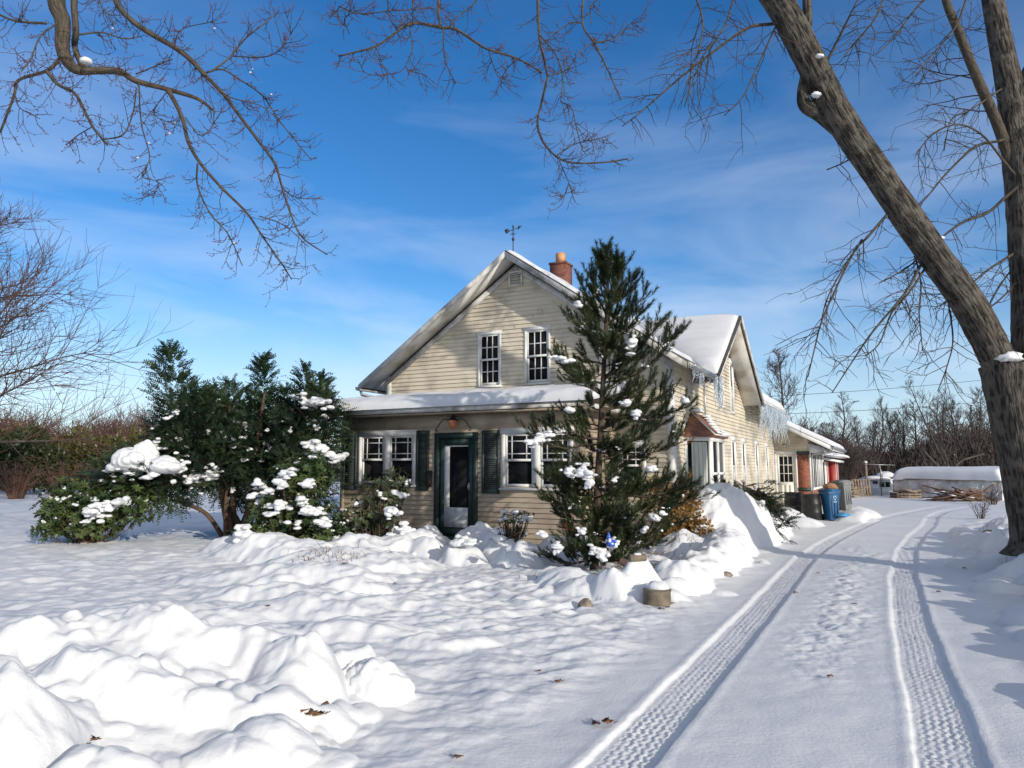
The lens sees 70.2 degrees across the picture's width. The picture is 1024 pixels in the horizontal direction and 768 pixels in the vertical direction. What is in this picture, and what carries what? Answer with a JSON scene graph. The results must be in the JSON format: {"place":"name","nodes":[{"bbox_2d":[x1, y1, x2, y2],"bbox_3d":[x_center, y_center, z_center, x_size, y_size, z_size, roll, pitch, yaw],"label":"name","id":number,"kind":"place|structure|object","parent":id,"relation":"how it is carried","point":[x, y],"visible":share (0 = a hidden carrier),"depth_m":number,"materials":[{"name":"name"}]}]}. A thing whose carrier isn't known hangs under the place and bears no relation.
{"place":"outdoors","nodes":[
{"label":"outdoors","id":0,"kind":"place"},
{"bbox_2d":[0,476,1023,767],"bbox_3d":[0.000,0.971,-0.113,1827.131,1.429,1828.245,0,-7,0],"label":"snowy ground","id":1,"kind":"structure","parent":0,"point":[174,642],"depth_m":6.28,"materials":[{"name":"white snow"}]},
{"bbox_2d":[0,428,8,455],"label":"evergreen shrub","id":2,"kind":"object","parent":1,"relation":"on","point":[2,435],"visible":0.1,"depth_m":46.02,"materials":[{"name":"green plant"}]},
{"bbox_2d":[0,418,38,490],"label":"evergreen shrub","id":3,"kind":"object","parent":1,"relation":"on","point":[15,424],"visible":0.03,"depth_m":51.45,"materials":[{"name":"green plant"}]},
{"bbox_2d":[0,460,43,498],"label":"bare shrub","id":4,"kind":"object","parent":1,"relation":"on","point":[17,490],"visible":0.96,"depth_m":37.96,"materials":[{"name":"brown plant"}]},
{"bbox_2d":[0,419,70,494],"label":"evergreen shrub","id":5,"kind":"object","parent":1,"relation":"on","point":[50,452],"visible":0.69,"depth_m":44.21,"materials":[{"name":"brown plant"}]},
{"bbox_2d":[41,432,66,491],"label":"evergreen shrub","id":6,"kind":"object","parent":1,"relation":"on","point":[60,437],"visible":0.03,"depth_m":47.52,"materials":[{"name":"green plant"}]},
{"bbox_2d":[38,459,85,496],"bbox_3d":[-24.484,5.059,39.703,2.606,2.380,1.782,1,-7,-11],"label":"bare shrub","id":7,"kind":"object","parent":1,"relation":"on","point":[60,473],"visible":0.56,"depth_m":39.51,"materials":[{"name":"brown plant"}]},
{"bbox_2d":[46,420,113,490],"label":"evergreen shrub","id":8,"kind":"object","parent":1,"relation":"on","point":[79,450],"visible":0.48,"depth_m":46.12,"materials":[{"name":"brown plant"}]},
{"bbox_2d":[0,390,168,487],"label":"thicket","id":9,"kind":"object","parent":1,"relation":"on","point":[118,426],"visible":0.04,"depth_m":65.17,"materials":[{"name":"brown plant"}]},
{"bbox_2d":[76,462,103,480],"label":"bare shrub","id":10,"kind":"object","parent":1,"relation":"on","point":[87,477],"visible":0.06,"depth_m":43.55,"materials":[{"name":"brown plant"}]},
{"bbox_2d":[29,474,158,543],"bbox_3d":[-8.845,2.659,15.437,2.596,1.606,1.504,-2,-7,16],"label":"rhododendron","id":11,"kind":"object","parent":1,"relation":"on","point":[70,509],"visible":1,"depth_m":15.15,"materials":[{"name":"green plant"}]},
{"bbox_2d":[86,735,101,743],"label":"dead leaf","id":12,"kind":"object","parent":1,"relation":"on","point":[94,738],"visible":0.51,"depth_m":3.81,"materials":[{"name":"brown plant"}]},
{"bbox_2d":[0,177,192,484],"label":"bare tree","id":13,"kind":"object","parent":1,"relation":"on","point":[6,297],"visible":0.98,"depth_m":26.99,"materials":[{"name":"brown wood"}]},
{"bbox_2d":[106,429,129,456],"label":"evergreen shrub","id":14,"kind":"object","parent":1,"relation":"on","point":[112,441],"visible":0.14,"depth_m":49.59,"materials":[{"name":"green plant"}]},
{"bbox_2d":[128,421,148,486],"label":"evergreen shrub","id":15,"kind":"object","parent":1,"relation":"on","point":[133,437],"visible":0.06,"depth_m":51.49,"materials":[{"name":"green plant"}]},
{"bbox_2d":[0,0,337,306],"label":"maple tree","id":16,"kind":"object","parent":1,"relation":"on","point":[60,15],"visible":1,"depth_m":7.42,"materials":[{"name":"brown plant"}]},
{"bbox_2d":[67,338,361,536],"bbox_3d":[-6.642,1.284,16.738,6.398,4.765,3.513,0,-7,0],"label":"yew tree","id":17,"kind":"object","parent":1,"relation":"on","point":[206,438],"visible":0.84,"depth_m":16.36,"materials":[{"name":"green plant"}]},
{"bbox_2d":[225,524,264,543],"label":"rhododendron","id":18,"kind":"object","parent":1,"relation":"on","point":[239,532],"visible":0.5,"depth_m":13.08,"materials":[{"name":"green plant"}]},
{"bbox_2d":[243,448,347,541],"bbox_3d":[-4.143,2.267,14.109,2.061,2.082,1.642,0,-7,0],"label":"rhododendron","id":19,"kind":"object","parent":1,"relation":"on","point":[304,519],"visible":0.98,"depth_m":13.85,"materials":[{"name":"green plant"}]},
{"bbox_2d":[300,708,330,715],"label":"dead leaf","id":20,"kind":"object","parent":1,"relation":"on","point":[311,711],"visible":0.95,"depth_m":4.48,"materials":[{"name":"brown plant"}]},
{"bbox_2d":[326,463,340,480],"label":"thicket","id":21,"kind":"object","parent":1,"relation":"on","point":[334,472],"visible":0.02,"depth_m":98.91,"materials":[{"name":"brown plant"}]},
{"bbox_2d":[320,515,364,541],"bbox_3d":[-3.410,3.001,14.665,0.949,0.859,0.858,0,-7,0],"label":"leafy shrub","id":22,"kind":"object","parent":1,"relation":"on","point":[340,534],"visible":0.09,"depth_m":14.53,"materials":[{"name":"green plant"}]},
{"bbox_2d":[332,466,415,536],"bbox_3d":[-2.530,2.479,14.277,1.916,1.789,1.190,-2,-7,20],"label":"leafy shrub","id":23,"kind":"object","parent":1,"relation":"on","point":[376,518],"visible":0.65,"depth_m":14.24,"materials":[{"name":"green plant"}]},
{"bbox_2d":[342,656,414,706],"bbox_3d":[-1.005,2.169,5.197,0.640,0.434,0.430,0,-7,0],"label":"snow lump","id":24,"kind":"object","parent":1,"relation":"on","point":[385,682],"visible":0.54,"depth_m":5.07,"materials":[{"name":"white snow"}]},
{"bbox_2d":[450,753,463,758],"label":"dead leaf","id":25,"kind":"object","parent":1,"relation":"on","point":[457,755],"visible":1,"depth_m":4.15,"materials":[{"name":"brown plant"}]},
{"bbox_2d":[449,532,481,546],"bbox_3d":[-0.786,2.748,12.544,0.560,0.369,0.808,0,-7,0],"label":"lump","id":26,"kind":"object","parent":1,"relation":"on","point":[465,540],"visible":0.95,"depth_m":12.29,"materials":[{"name":"white snow"}]},
{"bbox_2d":[489,507,534,544],"bbox_3d":[-0.077,2.631,13.041,0.721,0.847,0.870,-5,-8,34],"label":"leafy shrub","id":27,"kind":"object","parent":1,"relation":"on","point":[509,534],"visible":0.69,"depth_m":13.11,"materials":[{"name":"green plant"}]},
{"bbox_2d":[288,528,737,578],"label":"dry grass","id":28,"kind":"structure","parent":1,"relation":"on","point":[519,576],"depth_m":11.50,"materials":[{"name":"brown plant"}]},
{"bbox_2d":[319,225,846,544],"bbox_3d":[5.429,0.917,26.330,10.700,7.940,25.200,-3,-7,27],"label":"farmhouse","id":29,"kind":"object","parent":1,"relation":"on","point":[461,375],"visible":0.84,"depth_m":17.41,"materials":[{"name":"beige wood"}]},
{"bbox_2d":[355,430,417,486],"bbox_3d":[-2.920,1.732,16.977,1.720,1.297,0.125,-3,-7,27],"label":"window","id":30,"kind":"structure","parent":29,"relation":"in","point":[378,451],"depth_m":16.98,"materials":[{"name":"white glass"}]},
{"bbox_2d":[433,432,478,539],"bbox_3d":[-1.234,2.240,16.027,1.110,2.340,0.160,-3,-7,27],"label":"front door","id":31,"kind":"structure","parent":29,"relation":"in","point":[456,459],"depth_m":16.04,"materials":[{"name":"green paint"}]},
{"bbox_2d":[475,330,502,387],"bbox_3d":[-0.564,-0.619,18.273,0.730,1.427,0.125,-3,-7,27],"label":"window","id":32,"kind":"structure","parent":29,"relation":"in","point":[489,352],"depth_m":18.31,"materials":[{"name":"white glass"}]},
{"bbox_2d":[499,426,573,490],"bbox_3d":[0.513,1.556,15.199,1.720,1.317,0.125,-3,-7,27],"label":"window","id":33,"kind":"structure","parent":29,"relation":"in","point":[519,461],"depth_m":15.37,"materials":[{"name":"white glass"}]},
{"bbox_2d":[522,325,551,385],"bbox_3d":[0.615,-0.690,17.664,0.750,1.427,0.125,-3,-7,27],"label":"window","id":34,"kind":"structure","parent":29,"relation":"in","point":[537,365],"depth_m":17.70,"materials":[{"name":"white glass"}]},
{"bbox_2d":[619,439,646,478],"bbox_3d":[2.680,1.774,16.313,0.740,1.052,0.095,-3,-7,27],"label":"window","id":35,"kind":"structure","parent":29,"relation":"in","point":[634,462],"depth_m":16.28,"materials":[{"name":"white glass"}]},
{"bbox_2d":[682,408,730,492],"bbox_3d":[4.794,1.988,17.567,0.733,2.795,2.769,-3,-7,27],"label":"bay window","id":36,"kind":"structure","parent":29,"relation":"in","point":[706,454],"depth_m":16.87,"materials":[{"name":"white glass"}]},
{"bbox_2d":[720,379,725,408],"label":"window","id":37,"kind":"structure","parent":29,"relation":"in","point":[722,402],"depth_m":20.81,"materials":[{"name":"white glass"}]},
{"bbox_2d":[728,358,736,413],"bbox_3d":[6.640,0.080,22.047,0.125,1.647,0.660,-3,-7,27],"label":"window","id":38,"kind":"structure","parent":29,"relation":"in","point":[731,371],"depth_m":22.17,"materials":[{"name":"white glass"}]},
{"bbox_2d":[730,436,736,483],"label":"window","id":39,"kind":"structure","parent":29,"relation":"in","point":[733,439],"depth_m":21.89,"materials":[{"name":"white glass"}]},
{"bbox_2d":[741,438,746,486],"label":"window","id":40,"kind":"structure","parent":29,"relation":"in","point":[744,464],"depth_m":23.36,"materials":[{"name":"white glass"}]},
{"bbox_2d":[754,441,760,490],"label":"window","id":41,"kind":"structure","parent":29,"relation":"in","point":[756,443],"depth_m":25.56,"materials":[{"name":"white glass"}]},
{"bbox_2d":[765,443,769,488],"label":"window","id":42,"kind":"structure","parent":29,"relation":"in","point":[766,444],"depth_m":27.62,"materials":[{"name":"white glass"}]},
{"bbox_2d":[774,451,796,505],"bbox_3d":[10.823,3.761,28.767,0.855,2.210,0.123,-3,-7,27],"label":"side door","id":43,"kind":"structure","parent":29,"relation":"in","point":[784,461],"depth_m":28.82,"materials":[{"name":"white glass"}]},
{"bbox_2d":[795,444,824,491],"bbox_3d":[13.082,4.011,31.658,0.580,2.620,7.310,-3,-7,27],"label":"mudroom window","id":44,"kind":"structure","parent":29,"relation":"in","point":[817,460],"depth_m":30.90,"materials":[{"name":"white glass"}]},
{"bbox_2d":[578,598,592,606],"bbox_3d":[0.857,2.573,8.459,0.163,0.182,0.151,-4,-8,31],"label":"stone","id":45,"kind":"object","parent":1,"relation":"on","point":[585,602],"visible":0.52,"depth_m":8.43,"materials":[{"name":"beige stone"}]},
{"bbox_2d":[591,717,617,724],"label":"dead leaf","id":46,"kind":"object","parent":1,"relation":"on","point":[607,720],"visible":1,"depth_m":4.69,"materials":[{"name":"brown plant"}]},
{"bbox_2d":[606,532,616,546],"bbox_3d":[1.378,2.164,10.163,0.123,0.197,0.133,5,-8,-38],"label":"garden ornament","id":47,"kind":"object","parent":1,"relation":"on","point":[610,542],"visible":1,"depth_m":10.13,"materials":[{"name":"blue ceramic"}]},
{"bbox_2d":[511,234,722,569],"bbox_3d":[1.632,0.267,11.569,3.380,5.502,1.958,0,-7,0],"label":"pine tree","id":48,"kind":"object","parent":1,"relation":"on","point":[593,548],"visible":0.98,"depth_m":11.53,"materials":[{"name":"green plant"}]},
{"bbox_2d":[619,558,628,566],"bbox_3d":[1.796,2.632,10.365,0.556,0.296,0.125,-3,-7,25],"label":"log","id":49,"kind":"object","parent":1,"relation":"on","point":[623,562],"visible":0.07,"depth_m":10.43,"materials":[{"name":"brown wood"}]},
{"bbox_2d":[628,553,646,561],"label":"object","id":50,"kind":"object","parent":1,"relation":"on","point":[636,557],"visible":1,"depth_m":9.37,"materials":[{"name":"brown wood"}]},
{"bbox_2d":[642,580,670,606],"bbox_3d":[1.724,2.510,8.667,0.344,0.325,0.340,0,-7,0],"label":"log stump","id":51,"kind":"object","parent":1,"relation":"on","point":[656,593],"visible":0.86,"depth_m":8.56,"materials":[{"name":"brown wood"}]},
{"bbox_2d":[314,0,1023,556],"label":"maple tree","id":52,"kind":"object","parent":1,"relation":"on","point":[828,106],"visible":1,"depth_m":11.07,"materials":[{"name":"brown plant"}]},
{"bbox_2d":[637,475,715,549],"bbox_3d":[3.018,2.567,14.607,1.923,1.533,1.379,0,-7,0],"label":"dry bush","id":53,"kind":"object","parent":1,"relation":"on","point":[690,523],"visible":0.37,"depth_m":14.42,"materials":[{"name":"brown plant"}]},
{"bbox_2d":[724,571,733,576],"bbox_3d":[3.188,2.843,10.887,0.231,0.091,0.173,-3,-7,24],"label":"stone","id":54,"kind":"object","parent":1,"relation":"on","point":[728,574],"visible":0.62,"depth_m":10.83,"materials":[{"name":"beige stone"}]},
{"bbox_2d":[712,476,803,543],"bbox_3d":[5.422,2.845,16.274,1.968,1.670,1.544,0,-7,0],"label":"juniper bush","id":55,"kind":"object","parent":1,"relation":"on","point":[771,504],"visible":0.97,"depth_m":16.07,"materials":[{"name":"green plant"}]},
{"bbox_2d":[784,492,802,511],"bbox_3d":[9.456,4.066,24.495,0.592,0.872,0.592,0,-7,0],"label":"barrel","id":56,"kind":"object","parent":1,"relation":"on","point":[793,499],"visible":0.71,"depth_m":24.27,"materials":[{"name":"black plastic"}]},
{"bbox_2d":[757,346,838,430],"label":"bare tree","id":57,"kind":"object","parent":1,"relation":"on","point":[775,371],"visible":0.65,"depth_m":50.29,"materials":[{"name":"brown wood"}]},
{"bbox_2d":[795,415,816,431],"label":"bare tree","id":58,"kind":"object","parent":1,"relation":"on","point":[804,422],"visible":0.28,"depth_m":69.92,"materials":[{"name":"brown wood"}]},
{"bbox_2d":[801,494,821,519],"bbox_3d":[9.633,3.963,23.399,0.592,0.872,0.592,-3,-7,0],"label":"barrel","id":59,"kind":"object","parent":1,"relation":"on","point":[812,506],"visible":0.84,"depth_m":23.17,"materials":[{"name":"black plastic"}]},
{"bbox_2d":[815,422,829,438],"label":"bare tree","id":60,"kind":"object","parent":1,"relation":"on","point":[823,428],"visible":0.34,"depth_m":66.03,"materials":[{"name":"brown wood"}]},
{"bbox_2d":[797,451,849,487],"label":"garden shed","id":61,"kind":"structure","parent":1,"relation":"on","point":[831,470],"depth_m":40.97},
{"bbox_2d":[818,488,840,519],"bbox_3d":[10.136,3.853,23.227,0.454,1.032,0.565,-1,-6,-14],"label":"wheelie bin","id":62,"kind":"object","parent":1,"relation":"on","point":[830,501],"visible":0.94,"depth_m":23.03,"materials":[{"name":"blue plastic"}]},
{"bbox_2d":[823,424,851,441],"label":"bare tree","id":63,"kind":"object","parent":1,"relation":"on","point":[830,425],"visible":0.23,"depth_m":78.08,"materials":[{"name":"brown plant"}]},
{"bbox_2d":[830,479,851,510],"bbox_3d":[10.847,3.670,23.940,0.454,1.032,0.565,-3,-5,-30],"label":"wheelie bin","id":64,"kind":"object","parent":1,"relation":"on","point":[845,497],"visible":0.65,"depth_m":23.74,"materials":[{"name":"grey plastic"}]},
{"bbox_2d":[835,513,850,516],"bbox_3d":[10.399,4.107,22.878,0.519,0.119,0.283,0,-7,0],"label":"tarpaulin scrap","id":65,"kind":"object","parent":1,"relation":"on","point":[843,514],"visible":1,"depth_m":22.81,"materials":[{"name":"blue plastic"}]},
{"bbox_2d":[813,426,880,489],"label":"bare shrub","id":66,"kind":"object","parent":1,"relation":"on","point":[850,464],"visible":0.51,"depth_m":51.26,"materials":[{"name":"brown plant"}]},
{"bbox_2d":[822,390,872,446],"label":"bare tree","id":67,"kind":"object","parent":1,"relation":"on","point":[839,416],"visible":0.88,"depth_m":64.10,"materials":[{"name":"brown wood"}]},
{"bbox_2d":[851,486,864,497],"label":"scrap heap","id":68,"kind":"object","parent":1,"relation":"on","point":[855,491],"visible":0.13,"depth_m":41.28,"materials":[{"name":"brown wood"}]},
{"bbox_2d":[850,479,871,495],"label":"pallet","id":69,"kind":"object","parent":1,"relation":"on","point":[867,483],"visible":0.88,"depth_m":43.49,"materials":[{"name":"brown wood"}]},
{"bbox_2d":[846,414,892,451],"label":"bare tree","id":70,"kind":"object","parent":1,"relation":"on","point":[855,436],"visible":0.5,"depth_m":69.71,"materials":[{"name":"plant"}]},
{"bbox_2d":[863,461,885,495],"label":"pole frame","id":71,"kind":"object","parent":1,"relation":"on","point":[865,465],"visible":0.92,"depth_m":44.14,"materials":[{"name":"grey wood"}]},
{"bbox_2d":[859,471,893,494],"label":"white hut","id":72,"kind":"object","parent":1,"relation":"on","point":[887,485],"visible":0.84,"depth_m":45.56,"materials":[{"name":"paint"}]},
{"bbox_2d":[885,481,890,486],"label":"window","id":73,"kind":"structure","parent":72,"relation":"in","point":[887,483],"depth_m":45.54,"materials":[{"name":"black glass"}]},
{"bbox_2d":[846,396,909,453],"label":"bare tree","id":74,"kind":"object","parent":1,"relation":"on","point":[882,415],"visible":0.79,"depth_m":66.27,"materials":[{"name":"brown plant"}]},
{"bbox_2d":[866,420,899,463],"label":"bare tree","id":75,"kind":"object","parent":1,"relation":"on","point":[874,426],"visible":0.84,"depth_m":58.01,"materials":[{"name":"plant"}]},
{"bbox_2d":[878,418,909,450],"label":"bare tree","id":76,"kind":"object","parent":1,"relation":"on","point":[890,435],"visible":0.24,"depth_m":76.16,"materials":[{"name":"brown wood"}]},
{"bbox_2d":[872,403,919,459],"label":"bare tree","id":77,"kind":"object","parent":1,"relation":"on","point":[892,421],"visible":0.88,"depth_m":59.69,"materials":[{"name":"brown plant"}]},
{"bbox_2d":[797,415,998,490],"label":"thicket","id":78,"kind":"object","parent":1,"relation":"on","point":[894,460],"visible":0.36,"depth_m":54.81,"materials":[{"name":"brown plant"}]},
{"bbox_2d":[890,493,921,497],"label":"pallet","id":79,"kind":"object","parent":1,"relation":"on","point":[903,495],"visible":0.98,"depth_m":40.60,"materials":[{"name":"brown wood"}]},
{"bbox_2d":[888,488,920,492],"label":"board stack","id":80,"kind":"object","parent":79,"relation":"on","point":[906,491],"visible":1,"depth_m":41.02,"materials":[{"name":"brown wood"}]},
{"bbox_2d":[887,399,932,444],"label":"bare tree","id":81,"kind":"object","parent":1,"relation":"on","point":[915,419],"visible":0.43,"depth_m":66.04,"materials":[{"name":"brown plant"}]},
{"bbox_2d":[898,430,923,467],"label":"bare tree","id":82,"kind":"object","parent":1,"relation":"on","point":[914,444],"visible":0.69,"depth_m":56.08,"materials":[{"name":"plant"}]},
{"bbox_2d":[899,375,965,465],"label":"bare tree","id":83,"kind":"object","parent":1,"relation":"on","point":[928,430],"visible":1,"depth_m":51.86,"materials":[{"name":"brown plant"}]},
{"bbox_2d":[915,406,953,459],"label":"bare tree","id":84,"kind":"object","parent":1,"relation":"on","point":[928,426],"visible":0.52,"depth_m":57.70,"materials":[{"name":"brown plant"}]},
{"bbox_2d":[914,398,960,437],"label":"bare tree","id":85,"kind":"object","parent":1,"relation":"on","point":[939,414],"visible":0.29,"depth_m":77.95,"materials":[{"name":"brown plant"}]},
{"bbox_2d":[920,386,965,439],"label":"bare tree","id":86,"kind":"object","parent":1,"relation":"on","point":[942,403],"visible":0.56,"depth_m":64.27,"materials":[{"name":"brown wood"}]},
{"bbox_2d":[891,466,1003,499],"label":"plastic tunnel","id":87,"kind":"structure","parent":1,"relation":"on","point":[943,477],"depth_m":40.40,"materials":[{"name":"white plastic"}]},
{"bbox_2d":[920,438,985,466],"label":"bare tree","id":88,"kind":"object","parent":1,"relation":"on","point":[946,460],"visible":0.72,"depth_m":50.70,"materials":[{"name":"brown wood"}]},
{"bbox_2d":[947,404,963,437],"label":"bare tree","id":89,"kind":"object","parent":1,"relation":"on","point":[956,413],"visible":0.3,"depth_m":74.32,"materials":[{"name":"brown plant"}]},
{"bbox_2d":[918,484,997,501],"bbox_3d":[22.907,5.883,37.307,3.778,1.515,2.822,0,-7,0],"label":"plank pile","id":90,"kind":"object","parent":1,"relation":"on","point":[964,494],"visible":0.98,"depth_m":36.80,"materials":[{"name":"brown wood"}]},
{"bbox_2d":[933,398,991,448],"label":"bare tree","id":91,"kind":"object","parent":1,"relation":"on","point":[953,417],"visible":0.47,"depth_m":60.41,"materials":[{"name":"brown wood"}]},
{"bbox_2d":[933,385,993,461],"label":"bare tree","id":92,"kind":"object","parent":1,"relation":"on","point":[980,413],"visible":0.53,"depth_m":55.77,"materials":[{"name":"brown plant"}]},
{"bbox_2d":[950,400,990,433],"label":"bare tree","id":93,"kind":"object","parent":1,"relation":"on","point":[983,416],"visible":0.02,"depth_m":62.69,"materials":[{"name":"brown wood"}]},
{"bbox_2d":[967,497,991,518],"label":"bare shrub","id":94,"kind":"object","parent":1,"relation":"on","point":[983,512],"visible":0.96,"depth_m":23.68,"materials":[{"name":"brown plant"}]},
{"bbox_2d":[978,483,1002,504],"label":"bare shrub","id":95,"kind":"object","parent":1,"relation":"on","point":[994,500],"visible":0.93,"depth_m":33.54,"materials":[{"name":"brown plant"}]},
{"bbox_2d":[0,0,1023,451],"label":"sky","id":96,"kind":"structure","parent":0,"point":[419,197],"materials":[{"name":"blue"}]},
{"bbox_2d":[823,482,838,488],"bbox_3d":[10.273,3.313,23.538,0.459,0.309,0.482,0,-7,0],"label":"paper sack","id":97,"kind":"object","parent":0,"point":[828,485],"visible":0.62,"depth_m":23.40,"materials":[{"name":"brown paper"}]},
{"bbox_2d":[769,380,979,396],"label":"utility wire","id":98,"kind":"object","parent":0,"point":[879,389],"visible":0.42,"depth_m":73.38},
{"bbox_2d":[789,402,976,413],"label":"utility wire","id":99,"kind":"object","parent":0,"point":[863,410],"visible":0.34,"depth_m":72.23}
]}

